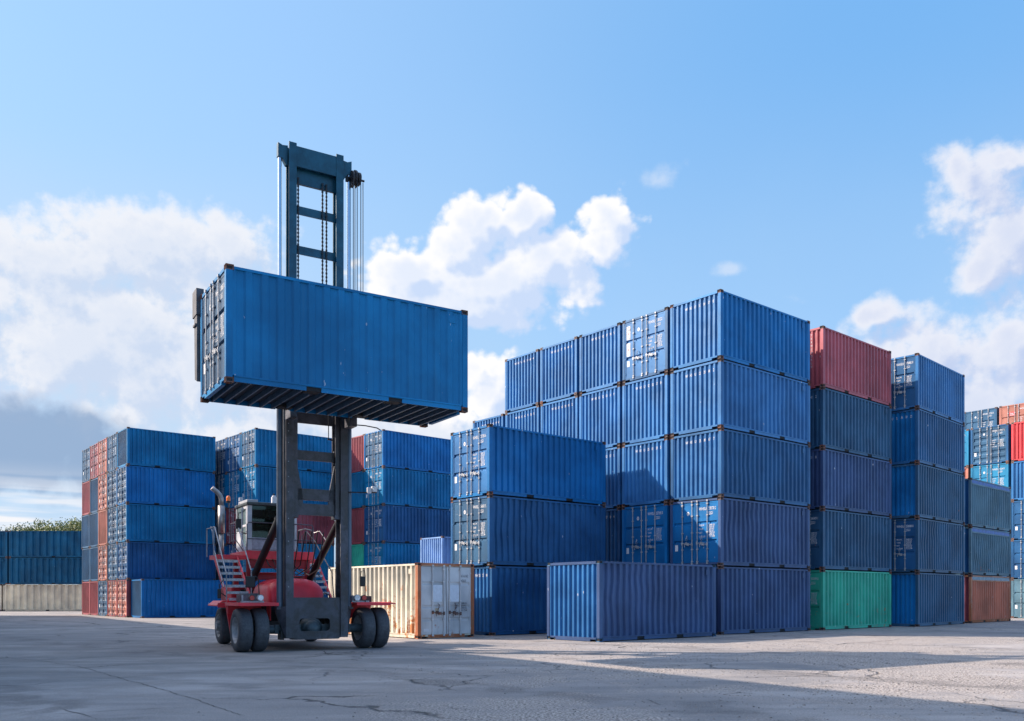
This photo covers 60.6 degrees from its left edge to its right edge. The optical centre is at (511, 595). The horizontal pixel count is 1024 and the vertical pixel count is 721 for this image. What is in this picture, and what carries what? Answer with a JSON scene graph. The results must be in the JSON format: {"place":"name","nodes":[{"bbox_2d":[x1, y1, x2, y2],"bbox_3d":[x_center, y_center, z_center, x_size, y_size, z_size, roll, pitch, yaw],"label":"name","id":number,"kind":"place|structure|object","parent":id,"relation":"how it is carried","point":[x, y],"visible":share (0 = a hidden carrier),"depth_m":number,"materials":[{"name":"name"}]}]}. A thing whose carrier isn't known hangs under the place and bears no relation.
{"place":"outdoors","nodes":[
{"label":"outdoors","id":0,"kind":"place"},
{"bbox_2d":[241,580,327,596],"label":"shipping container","id":1,"kind":"object","parent":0,"point":[319,584],"visible":0.03,"depth_m":63.03,"materials":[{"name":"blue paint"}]},
{"bbox_2d":[240,544,333,579],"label":"shipping container","id":2,"kind":"object","parent":1,"relation":"on","point":[329,557],"visible":0.12,"depth_m":62.84,"materials":[{"name":"metal"}]},
{"bbox_2d":[297,515,334,544],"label":"shipping container","id":3,"kind":"object","parent":2,"relation":"on","point":[322,524],"visible":0.15,"depth_m":62.83,"materials":[{"name":"red metal"}]},
{"bbox_2d":[241,466,331,504],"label":"shipping container","id":4,"kind":"object","parent":3,"relation":"on","point":[258,483],"visible":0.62,"depth_m":60.71,"materials":[{"name":"blue metal"}]},
{"bbox_2d":[241,427,331,473],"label":"shipping container","id":5,"kind":"object","parent":4,"relation":"on","point":[258,446],"visible":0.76,"depth_m":60.94,"materials":[{"name":"blue metal"}]},
{"bbox_2d":[0,611,1023,720],"bbox_3d":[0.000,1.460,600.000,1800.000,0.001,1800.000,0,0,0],"label":"ground","id":6,"kind":"structure","parent":0,"point":[146,653],"depth_m":16.07,"materials":[{"name":"concrete"}]},
{"bbox_2d":[3,584,81,610],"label":"shipping container","id":7,"kind":"object","parent":6,"relation":"on","point":[40,597],"visible":0.58,"depth_m":84.66,"materials":[{"name":"beige metal"}]},
{"bbox_2d":[9,557,88,584],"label":"shipping container","id":8,"kind":"object","parent":7,"relation":"on","point":[24,571],"visible":0.46,"depth_m":84.66,"materials":[{"name":"blue metal"}]},
{"bbox_2d":[9,531,81,557],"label":"shipping container","id":9,"kind":"object","parent":8,"relation":"on","point":[45,544],"visible":0.49,"depth_m":84.67,"materials":[{"name":"blue metal"}]},
{"bbox_2d":[117,579,130,616],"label":"shipping container","id":10,"kind":"object","parent":6,"relation":"on","point":[123,598],"visible":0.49,"depth_m":60.15,"materials":[{"name":"red metal"}]},
{"bbox_2d":[117,541,215,579],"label":"shipping container","id":11,"kind":"object","parent":10,"relation":"on","point":[153,560],"visible":0.96,"depth_m":61.17,"materials":[{"name":"blue metal"}]},
{"bbox_2d":[117,503,214,544],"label":"shipping container","id":12,"kind":"object","parent":11,"relation":"on","point":[158,524],"visible":0.93,"depth_m":61.15,"materials":[{"name":"blue metal"}]},
{"bbox_2d":[117,465,214,508],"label":"shipping container","id":13,"kind":"object","parent":12,"relation":"on","point":[157,486],"visible":0.94,"depth_m":61.15,"materials":[{"name":"blue metal"}]},
{"bbox_2d":[117,427,215,472],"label":"shipping container","id":14,"kind":"object","parent":13,"relation":"on","point":[158,449],"visible":0.88,"depth_m":61.19,"materials":[{"name":"blue metal"}]},
{"bbox_2d":[131,579,231,617],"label":"shipping container","id":15,"kind":"object","parent":6,"relation":"on","point":[151,598],"visible":0.74,"depth_m":59.16,"materials":[{"name":"blue metal"}]},
{"bbox_2d":[192,141,395,651],"bbox_3d":[-6.601,-5.275,25.668,6.440,13.470,6.620,0,0,-31],"label":"container handler","id":16,"kind":"object","parent":6,"relation":"on","point":[283,601],"visible":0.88,"depth_m":23.78,"materials":[{"name":"metal"}]},
{"bbox_2d":[200,263,467,427],"bbox_3d":[-4.365,-5.987,21.773,6.121,2.591,2.438,0,0,-32],"label":"shipping container","id":17,"kind":"object","parent":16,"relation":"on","point":[270,341],"visible":1,"depth_m":20.73,"materials":[{"name":"blue metal"}]},
{"bbox_2d":[202,284,212,393],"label":"door","id":18,"kind":"structure","parent":17,"relation":"in","point":[207,308],"depth_m":20.65,"materials":[{"name":"blue paint"}]},
{"bbox_2d":[212,273,223,387],"bbox_3d":[-6.589,-5.998,19.695,0.142,2.449,1.165,0,0,-32],"label":"door","id":19,"kind":"structure","parent":17,"relation":"in","point":[218,288],"depth_m":19.75,"materials":[{"name":"blue paint"}]},
{"bbox_2d":[328,563,473,638],"bbox_3d":[-4.241,0.165,32.659,2.440,2.591,6.121,0,0,-41],"label":"shipping container","id":20,"kind":"object","parent":6,"relation":"on","point":[433,600],"visible":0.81,"depth_m":30.55,"materials":[{"name":"beige metal"}]},
{"bbox_2d":[421,565,445,635],"bbox_3d":[-2.711,0.153,30.024,1.165,2.449,0.142,0,0,-41],"label":"door","id":21,"kind":"structure","parent":20,"relation":"in","point":[433,579],"depth_m":30.06,"materials":[{"name":"grey paint"}]},
{"bbox_2d":[446,565,470,635],"bbox_3d":[-1.833,0.153,30.792,1.165,2.449,0.142,0,0,-41],"label":"door","id":22,"kind":"structure","parent":20,"relation":"in","point":[458,579],"depth_m":30.78,"materials":[{"name":"grey paint"}]},
{"bbox_2d":[474,565,546,635],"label":"shipping container","id":23,"kind":"object","parent":6,"relation":"on","point":[508,600],"visible":0.38,"depth_m":32.84,"materials":[{"name":"blue metal"}]},
{"bbox_2d":[451,494,605,566],"bbox_3d":[0.708,-2.426,34.905,6.121,2.591,2.438,0,0,-40],"label":"shipping container","id":24,"kind":"object","parent":23,"relation":"on","point":[489,529],"visible":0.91,"depth_m":33.46,"materials":[{"name":"blue metal"}]},
{"bbox_2d":[453,499,469,563],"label":"door","id":25,"kind":"structure","parent":24,"relation":"in","point":[461,510],"depth_m":33.44,"materials":[{"name":"blue paint"}]},
{"bbox_2d":[470,497,486,563],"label":"door","id":26,"kind":"structure","parent":24,"relation":"in","point":[478,508],"depth_m":32.62,"materials":[{"name":"blue paint"}]},
{"bbox_2d":[451,424,605,504],"bbox_3d":[0.707,-5.018,34.905,6.121,2.591,2.438,0,0,-39],"label":"shipping container","id":27,"kind":"object","parent":24,"relation":"on","point":[492,459],"visible":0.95,"depth_m":33.51,"materials":[{"name":"blue metal"}]},
{"bbox_2d":[453,430,469,495],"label":"door","id":28,"kind":"structure","parent":27,"relation":"in","point":[461,442],"depth_m":33.45,"materials":[{"name":"blue paint"}]},
{"bbox_2d":[470,428,486,494],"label":"door","id":29,"kind":"structure","parent":27,"relation":"in","point":[478,438],"depth_m":32.57,"materials":[{"name":"blue paint"}]},
{"bbox_2d":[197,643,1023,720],"bbox_3d":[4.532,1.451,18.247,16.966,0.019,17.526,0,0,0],"label":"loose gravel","id":30,"kind":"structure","parent":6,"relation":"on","point":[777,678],"depth_m":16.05,"materials":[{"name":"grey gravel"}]},
{"bbox_2d":[547,560,715,641],"bbox_3d":[4.288,0.165,30.546,6.121,2.591,2.438,0,0,-41],"label":"shipping container","id":31,"kind":"object","parent":6,"relation":"on","point":[599,600],"visible":1,"depth_m":29.03,"materials":[{"name":"blue metal"}]},
{"bbox_2d":[716,566,809,634],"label":"shipping container","id":32,"kind":"object","parent":6,"relation":"on","point":[752,600],"visible":0.76,"depth_m":34.52,"materials":[{"name":"blue metal"}]},
{"bbox_2d":[670,496,809,568],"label":"shipping container","id":33,"kind":"object","parent":32,"relation":"on","point":[723,531],"visible":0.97,"depth_m":34.14,"materials":[{"name":"blue metal"}]},
{"bbox_2d":[673,501,694,564],"bbox_3d":[6.661,-2.438,34.154,0.142,2.449,1.165,0,0,-40],"label":"door","id":34,"kind":"structure","parent":33,"relation":"in","point":[683,514],"depth_m":34.12,"materials":[{"name":"blue paint"}]},
{"bbox_2d":[695,499,717,563],"bbox_3d":[7.407,-2.438,33.254,0.142,2.449,1.165,0,0,-40],"label":"door","id":35,"kind":"structure","parent":33,"relation":"in","point":[706,513],"depth_m":33.31,"materials":[{"name":"blue paint"}]},
{"bbox_2d":[671,427,809,506],"bbox_3d":[9.409,-5.018,35.678,6.121,2.591,2.438,0,0,-40],"label":"shipping container","id":36,"kind":"object","parent":33,"relation":"on","point":[721,462],"visible":0.88,"depth_m":34.16,"materials":[{"name":"blue metal"}]},
{"bbox_2d":[670,358,809,444],"bbox_3d":[9.402,-7.609,35.673,6.121,2.591,2.438,0,0,-40],"label":"shipping container","id":37,"kind":"object","parent":36,"relation":"on","point":[719,393],"visible":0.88,"depth_m":34.16,"materials":[{"name":"blue metal"}]},
{"bbox_2d":[670,289,809,382],"bbox_3d":[9.386,-10.200,35.660,6.121,2.591,2.438,0,0,-40],"label":"shipping container","id":38,"kind":"object","parent":37,"relation":"on","point":[718,324],"visible":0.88,"depth_m":34.15,"materials":[{"name":"blue metal"}]},
{"bbox_2d":[810,569,890,629],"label":"shipping container","id":39,"kind":"object","parent":6,"relation":"on","point":[848,599],"visible":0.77,"depth_m":38.77,"materials":[{"name":"green metal"}]},
{"bbox_2d":[810,571,819,627],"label":"door","id":40,"kind":"structure","parent":39,"relation":"in","point":[815,576],"depth_m":37.53,"materials":[{"name":"green paint"}]},
{"bbox_2d":[801,508,890,571],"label":"shipping container","id":41,"kind":"object","parent":39,"relation":"on","point":[843,541],"visible":0.72,"depth_m":38.77,"materials":[{"name":"blue metal"}]},
{"bbox_2d":[810,511,819,567],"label":"door","id":42,"kind":"structure","parent":41,"relation":"in","point":[814,516],"depth_m":37.53,"materials":[{"name":"blue paint"}]},
{"bbox_2d":[804,447,891,516],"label":"shipping container","id":43,"kind":"object","parent":41,"relation":"on","point":[845,482],"visible":0.61,"depth_m":38.65,"materials":[{"name":"blue metal"}]},
{"bbox_2d":[804,386,891,461],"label":"shipping container","id":44,"kind":"object","parent":43,"relation":"on","point":[845,423],"visible":0.71,"depth_m":38.65,"materials":[{"name":"blue metal"}]},
{"bbox_2d":[810,325,890,405],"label":"shipping container","id":45,"kind":"object","parent":44,"relation":"on","point":[845,364],"visible":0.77,"depth_m":38.77,"materials":[{"name":"red metal"}]},
{"bbox_2d":[891,572,964,626],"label":"shipping container","id":46,"kind":"object","parent":6,"relation":"on","point":[918,599],"visible":0.88,"depth_m":42.27,"materials":[{"name":"blue metal"}]},
{"bbox_2d":[883,517,964,573],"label":"shipping container","id":47,"kind":"object","parent":46,"relation":"on","point":[919,544],"visible":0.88,"depth_m":42.29,"materials":[{"name":"blue metal"}]},
{"bbox_2d":[893,519,915,570],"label":"door","id":48,"kind":"structure","parent":47,"relation":"in","point":[904,532],"depth_m":41.87,"materials":[{"name":"blue paint"}]},
{"bbox_2d":[884,462,964,523],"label":"shipping container","id":49,"kind":"object","parent":47,"relation":"on","point":[918,489],"visible":0.75,"depth_m":42.28,"materials":[{"name":"blue metal"}]},
{"bbox_2d":[891,408,964,474],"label":"shipping container","id":50,"kind":"object","parent":49,"relation":"on","point":[921,436],"visible":0.77,"depth_m":42.27,"materials":[{"name":"blue metal"}]},
{"bbox_2d":[891,353,964,424],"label":"shipping container","id":51,"kind":"object","parent":50,"relation":"on","point":[918,380],"visible":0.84,"depth_m":42.27,"materials":[{"name":"blue metal"}]},
{"bbox_2d":[892,356,914,408],"bbox_3d":[18.752,-10.211,41.835,0.142,2.449,1.165,0,0,-44],"label":"door","id":52,"kind":"structure","parent":51,"relation":"in","point":[903,370],"depth_m":41.89,"materials":[{"name":"blue paint"}]},
{"bbox_2d":[965,575,1010,622],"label":"shipping container","id":53,"kind":"object","parent":6,"relation":"on","point":[987,598],"visible":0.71,"depth_m":48.33,"materials":[{"name":"metal"}]},
{"bbox_2d":[959,526,1010,575],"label":"shipping container","id":54,"kind":"object","parent":53,"relation":"on","point":[987,552],"visible":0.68,"depth_m":48.34,"materials":[{"name":"blue metal"}]},
{"bbox_2d":[965,478,1010,531],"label":"shipping container","id":55,"kind":"object","parent":54,"relation":"on","point":[987,505],"visible":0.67,"depth_m":48.33,"materials":[{"name":"blue metal"}]},
{"bbox_2d":[1011,579,1023,617],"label":"shipping container","id":56,"kind":"object","parent":6,"relation":"on","point":[1017,598],"visible":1,"depth_m":57.80,"materials":[{"name":"metal"}]},
{"bbox_2d":[1011,540,1023,578],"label":"shipping container","id":57,"kind":"object","parent":56,"relation":"on","point":[1017,559],"visible":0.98,"depth_m":57.78,"materials":[{"name":"blue metal"}]},
{"bbox_2d":[1011,500,1023,539],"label":"shipping container","id":58,"kind":"object","parent":57,"relation":"on","point":[1017,520],"visible":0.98,"depth_m":57.81,"materials":[{"name":"blue metal"}]},
{"bbox_2d":[1011,461,1023,500],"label":"shipping container","id":59,"kind":"object","parent":58,"relation":"on","point":[1017,481],"visible":0.94,"depth_m":57.79,"materials":[{"name":"blue metal"}]},
{"bbox_2d":[1011,421,1023,461],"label":"shipping container","id":60,"kind":"object","parent":59,"relation":"on","point":[1017,441],"visible":0.9,"depth_m":57.80,"materials":[{"name":"red metal"}]},
{"bbox_2d":[1013,540,1023,577],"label":"door","id":61,"kind":"structure","parent":57,"relation":"in","point":[1018,546],"depth_m":57.74,"materials":[{"name":"blue paint"}]},
{"bbox_2d":[1013,580,1023,616],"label":"door","id":62,"kind":"structure","parent":56,"relation":"in","point":[1018,586],"depth_m":57.75,"materials":[{"name":"grey paint"}]},
{"bbox_2d":[0,0,1023,584],"label":"sky","id":63,"kind":"structure","parent":0,"point":[547,172],"materials":[{"name":"blue"}]},
{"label":"shipping container","id":64,"kind":"object","parent":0,"visible":0},
{"bbox_2d":[226,544,239,577],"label":"shipping container","id":65,"kind":"object","parent":64,"relation":"on","point":[230,549],"visible":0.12,"depth_m":63.02,"materials":[{"name":"metal"}]},
{"bbox_2d":[226,508,235,544],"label":"shipping container","id":66,"kind":"object","parent":65,"relation":"on","point":[230,517],"visible":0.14,"depth_m":62.94,"materials":[{"name":"metal"}]},
{"bbox_2d":[226,469,240,508],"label":"shipping container","id":67,"kind":"object","parent":66,"relation":"on","point":[233,485],"visible":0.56,"depth_m":62.59,"materials":[{"name":"blue metal"}]},
{"bbox_2d":[226,433,240,472],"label":"shipping container","id":68,"kind":"object","parent":67,"relation":"on","point":[233,453],"visible":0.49,"depth_m":62.59,"materials":[{"name":"blue metal"}]},
{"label":"shipping container","id":69,"kind":"object","parent":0,"visible":0},
{"bbox_2d":[364,542,419,565],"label":"shipping container","id":70,"kind":"object","parent":69,"relation":"on","point":[383,553],"visible":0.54,"depth_m":61.33,"materials":[{"name":"blue metal"}]},
{"bbox_2d":[364,504,450,543],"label":"shipping container","id":71,"kind":"object","parent":70,"relation":"on","point":[395,524],"visible":0.84,"depth_m":61.75,"materials":[{"name":"blue metal"}]},
{"bbox_2d":[364,467,450,509],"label":"shipping container","id":72,"kind":"object","parent":71,"relation":"on","point":[407,488],"visible":0.92,"depth_m":61.91,"materials":[{"name":"blue metal"}]},
{"bbox_2d":[364,429,450,474],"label":"shipping container","id":73,"kind":"object","parent":72,"relation":"on","point":[397,450],"visible":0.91,"depth_m":61.87,"materials":[{"name":"blue metal"}]},
{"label":"shipping container","id":74,"kind":"object","parent":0,"visible":0},
{"bbox_2d":[622,502,669,563],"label":"shipping container","id":75,"kind":"object","parent":74,"relation":"on","point":[645,533],"visible":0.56,"depth_m":35.62,"materials":[{"name":"blue metal"}]},
{"bbox_2d":[624,506,643,562],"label":"door","id":76,"kind":"structure","parent":75,"relation":"in","point":[633,518],"depth_m":36.13,"materials":[{"name":"blue paint"}]},
{"bbox_2d":[622,437,670,506],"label":"shipping container","id":77,"kind":"object","parent":75,"relation":"on","point":[646,472],"visible":0.25,"depth_m":35.66,"materials":[{"name":"blue metal"}]},
{"bbox_2d":[622,372,670,444],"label":"shipping container","id":78,"kind":"object","parent":77,"relation":"on","point":[645,409],"visible":0.27,"depth_m":35.69,"materials":[{"name":"blue metal"}]},
{"bbox_2d":[622,306,669,382],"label":"shipping container","id":79,"kind":"object","parent":78,"relation":"on","point":[646,345],"visible":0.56,"depth_m":35.62,"materials":[{"name":"blue metal"}]},
{"bbox_2d":[625,316,644,378],"bbox_3d":[5.032,-10.211,36.161,0.142,2.449,1.165,0,0,-40],"label":"door","id":80,"kind":"structure","parent":79,"relation":"in","point":[634,330],"depth_m":36.13,"materials":[{"name":"blue paint"}]},
{"bbox_2d":[645,311,664,374],"bbox_3d":[5.778,-10.211,35.267,0.142,2.449,1.165,0,0,-40],"label":"door","id":81,"kind":"structure","parent":79,"relation":"in","point":[655,323],"depth_m":35.28,"materials":[{"name":"blue paint"}]},
{"bbox_2d":[644,505,664,562],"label":"door","id":82,"kind":"structure","parent":75,"relation":"in","point":[654,517],"depth_m":35.29,"materials":[{"name":"blue paint"}]},
{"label":"shipping container","id":83,"kind":"object","parent":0,"visible":0},
{"bbox_2d":[352,544,363,565],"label":"shipping container","id":84,"kind":"object","parent":83,"relation":"on","point":[357,554],"visible":0.12,"depth_m":62.75,"materials":[{"name":"green metal"}]},
{"bbox_2d":[352,507,368,544],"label":"shipping container","id":85,"kind":"object","parent":84,"relation":"on","point":[357,525],"visible":0.2,"depth_m":62.74,"materials":[{"name":"red metal"}]},
{"bbox_2d":[352,471,363,508],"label":"shipping container","id":86,"kind":"object","parent":85,"relation":"on","point":[357,486],"visible":0.15,"depth_m":62.76,"materials":[{"name":"blue metal"}]},
{"bbox_2d":[352,434,363,472],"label":"shipping container","id":87,"kind":"object","parent":86,"relation":"on","point":[357,453],"visible":0.18,"depth_m":62.79,"materials":[{"name":"red metal"}]},
{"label":"shipping container","id":88,"kind":"object","parent":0,"visible":0},
{"bbox_2d":[420,536,450,563],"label":"shipping container","id":89,"kind":"object","parent":88,"relation":"on","point":[435,549],"visible":0.18,"depth_m":54.94,"materials":[{"name":"blue metal"}]},
{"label":"shipping container","id":90,"kind":"object","parent":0,"visible":0},
{"bbox_2d":[606,507,621,561],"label":"shipping container","id":91,"kind":"object","parent":90,"relation":"on","point":[614,535],"visible":0.15,"depth_m":37.02,"materials":[{"name":"blue metal"}]},
{"bbox_2d":[606,446,621,508],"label":"shipping container","id":92,"kind":"object","parent":91,"relation":"on","point":[613,477],"visible":0.12,"depth_m":37.08,"materials":[{"name":"blue metal"}]},
{"bbox_2d":[579,384,621,448],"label":"shipping container","id":93,"kind":"object","parent":92,"relation":"on","point":[600,415],"visible":0.24,"depth_m":37.64,"materials":[{"name":"blue metal"}]},
{"bbox_2d":[579,322,622,393],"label":"shipping container","id":94,"kind":"object","parent":93,"relation":"on","point":[600,359],"visible":0.29,"depth_m":37.67,"materials":[{"name":"blue metal"}]},
{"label":"shipping container","id":95,"kind":"object","parent":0,"visible":0},
{"bbox_2d":[541,395,578,438],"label":"shipping container","id":96,"kind":"object","parent":95,"relation":"on","point":[560,417],"visible":0.26,"depth_m":39.52,"materials":[{"name":"blue metal"}]},
{"bbox_2d":[540,336,578,403],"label":"shipping container","id":97,"kind":"object","parent":96,"relation":"on","point":[559,371],"visible":0.2,"depth_m":39.66,"materials":[{"name":"blue metal"}]},
{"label":"shipping container","id":98,"kind":"object","parent":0,"visible":0},
{"bbox_2d":[505,405,540,432],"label":"shipping container","id":99,"kind":"object","parent":98,"relation":"on","point":[528,419],"visible":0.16,"depth_m":41.48,"materials":[{"name":"blue metal"}]},
{"bbox_2d":[505,349,540,412],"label":"shipping container","id":100,"kind":"object","parent":99,"relation":"on","point":[522,381],"visible":0.34,"depth_m":41.65,"materials":[{"name":"blue metal"}]},
{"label":"shipping container","id":101,"kind":"object","parent":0,"visible":0},
{"bbox_2d":[971,462,1010,486],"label":"shipping container","id":102,"kind":"object","parent":101,"relation":"on","point":[999,474],"visible":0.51,"depth_m":58.92,"materials":[{"name":"blue metal"}]},
{"bbox_2d":[971,423,1010,465],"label":"shipping container","id":103,"kind":"object","parent":102,"relation":"on","point":[990,445],"visible":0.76,"depth_m":59.09,"materials":[{"name":"blue metal"}]},
{"bbox_2d":[973,427,988,463],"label":"door","id":104,"kind":"structure","parent":103,"relation":"in","point":[980,436],"depth_m":59.61,"materials":[{"name":"blue paint"}]},
{"bbox_2d":[989,425,1005,462],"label":"door","id":105,"kind":"structure","parent":103,"relation":"in","point":[997,435],"depth_m":58.76,"materials":[{"name":"blue paint"}]},
{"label":"shipping container","id":106,"kind":"object","parent":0,"visible":0},
{"bbox_2d":[965,407,998,429],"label":"shipping container","id":107,"kind":"object","parent":106,"relation":"on","point":[982,418],"visible":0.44,"depth_m":66.07,"materials":[{"name":"blue metal"}]},
{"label":"shipping container","id":108,"kind":"object","parent":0,"visible":0},
{"bbox_2d":[999,403,1023,424],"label":"shipping container","id":109,"kind":"object","parent":108,"relation":"on","point":[1009,414],"visible":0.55,"depth_m":64.42,"materials":[{"name":"metal"}]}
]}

